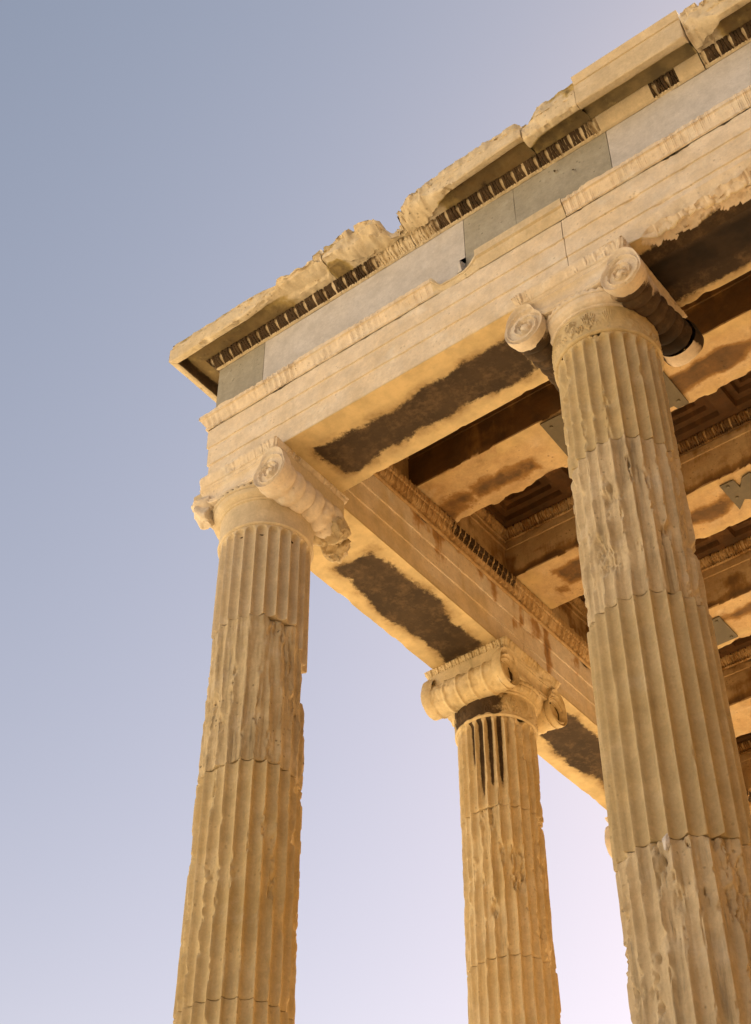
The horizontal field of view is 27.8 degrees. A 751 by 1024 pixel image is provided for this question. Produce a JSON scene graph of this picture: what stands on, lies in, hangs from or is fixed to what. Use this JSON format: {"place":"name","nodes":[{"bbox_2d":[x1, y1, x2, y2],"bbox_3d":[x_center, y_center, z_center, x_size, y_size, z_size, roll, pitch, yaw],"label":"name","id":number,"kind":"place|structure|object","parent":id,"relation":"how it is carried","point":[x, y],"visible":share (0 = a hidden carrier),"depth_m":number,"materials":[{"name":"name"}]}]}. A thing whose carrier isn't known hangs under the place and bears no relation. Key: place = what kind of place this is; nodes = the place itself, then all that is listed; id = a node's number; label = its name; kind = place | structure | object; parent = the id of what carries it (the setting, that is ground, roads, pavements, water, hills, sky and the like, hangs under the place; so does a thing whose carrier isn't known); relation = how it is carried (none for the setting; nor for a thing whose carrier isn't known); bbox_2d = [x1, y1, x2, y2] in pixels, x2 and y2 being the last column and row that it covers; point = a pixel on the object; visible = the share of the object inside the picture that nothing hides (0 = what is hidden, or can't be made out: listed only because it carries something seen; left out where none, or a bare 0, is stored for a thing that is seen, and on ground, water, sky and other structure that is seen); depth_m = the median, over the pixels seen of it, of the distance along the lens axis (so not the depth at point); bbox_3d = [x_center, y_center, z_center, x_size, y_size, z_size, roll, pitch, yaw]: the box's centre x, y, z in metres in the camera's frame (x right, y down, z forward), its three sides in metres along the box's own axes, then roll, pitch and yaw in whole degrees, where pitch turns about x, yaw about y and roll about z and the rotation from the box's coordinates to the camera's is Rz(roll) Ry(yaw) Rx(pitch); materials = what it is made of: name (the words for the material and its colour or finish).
{"place":"outdoors","nodes":[
{"label":"outdoors","id":0,"kind":"place"},
{"bbox_2d":[0,0,702,1023],"label":"sky","id":1,"kind":"structure","parent":0,"point":[164,163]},
{"bbox_3d":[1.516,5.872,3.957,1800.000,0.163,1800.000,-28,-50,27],"label":"ground","id":2,"kind":"structure","parent":0,"visible":0},
{"bbox_3d":[8.817,5.484,5.213,19.280,2.320,12.560,-28,-50,27],"label":"stepped platform","id":3,"kind":"object","parent":2,"relation":"on","visible":0},
{"bbox_2d":[173,436,350,1023],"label":"ionic column","id":4,"kind":"structure","parent":3,"relation":"on","point":[270,512],"depth_m":10.15,"materials":[{"name":"stone"}]},
{"bbox_2d":[199,84,750,492],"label":"front architrave","id":5,"kind":"object","parent":4,"relation":"on","point":[428,362],"visible":0.88,"depth_m":11.12,"materials":[{"name":"stone"}]},
{"bbox_2d":[216,42,750,406],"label":"frieze","id":6,"kind":"object","parent":5,"relation":"on","point":[444,256],"visible":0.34,"depth_m":11.54,"materials":[{"name":"grey stone"}]},
{"bbox_2d":[169,0,750,401],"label":"cornice","id":7,"kind":"structure","parent":6,"relation":"on","point":[671,51],"depth_m":11.62,"materials":[{"name":"stone"}]},
{"bbox_2d":[199,418,750,812],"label":"side architrave","id":8,"kind":"object","parent":4,"relation":"on","point":[418,573],"visible":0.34,"depth_m":13.37,"materials":[{"name":"stone"}]},
{"bbox_2d":[392,456,588,642],"bbox_3d":[4.484,0.331,14.273,6.247,0.622,9.808,-28,-50,27],"label":"wall course","id":9,"kind":"object","parent":8,"relation":"on","point":[484,528],"depth_m":14.34,"materials":[{"name":"stone"}]},
{"bbox_2d":[408,270,750,522],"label":"ceiling beam","id":10,"kind":"structure","parent":9,"relation":"attached to","point":[502,452],"depth_m":12.91,"materials":[{"name":"stone"}]},
{"bbox_2d":[484,371,750,743],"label":"coffered ceiling","id":11,"kind":"structure","parent":9,"relation":"on","point":[697,416],"depth_m":14.20,"materials":[{"name":"stone"}]},
{"bbox_2d":[504,407,750,609],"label":"ceiling beam","id":12,"kind":"structure","parent":9,"relation":"attached to","point":[542,556],"depth_m":13.61,"materials":[{"name":"stone"}]},
{"bbox_2d":[699,536,750,648],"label":"ceiling beam","id":13,"kind":"structure","parent":9,"relation":"attached to","point":[726,574],"depth_m":14.59,"materials":[{"name":"stone"}]},
{"bbox_2d":[720,645,750,737],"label":"ceiling beam","id":14,"kind":"structure","parent":9,"relation":"attached to","point":[736,667],"depth_m":15.79,"materials":[{"name":"stone"}]},
{"bbox_2d":[737,738,750,791],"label":"ceiling beam","id":15,"kind":"structure","parent":9,"relation":"attached to","point":[744,749],"depth_m":17.02,"materials":[{"name":"stone"}]},
{"bbox_2d":[421,636,566,1023],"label":"ionic column","id":16,"kind":"structure","parent":3,"relation":"on","point":[499,704],"depth_m":12.56,"materials":[{"name":"stone"}]},
{"bbox_2d":[605,817,611,857],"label":"ionic column","id":17,"kind":"structure","parent":3,"relation":"on","point":[607,841],"depth_m":15.33,"materials":[{"name":"stone"}]},
{"bbox_2d":[505,235,750,1023],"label":"ionic column","id":18,"kind":"structure","parent":3,"relation":"on","point":[598,337],"depth_m":8.33,"materials":[{"name":"stone"}]}
]}

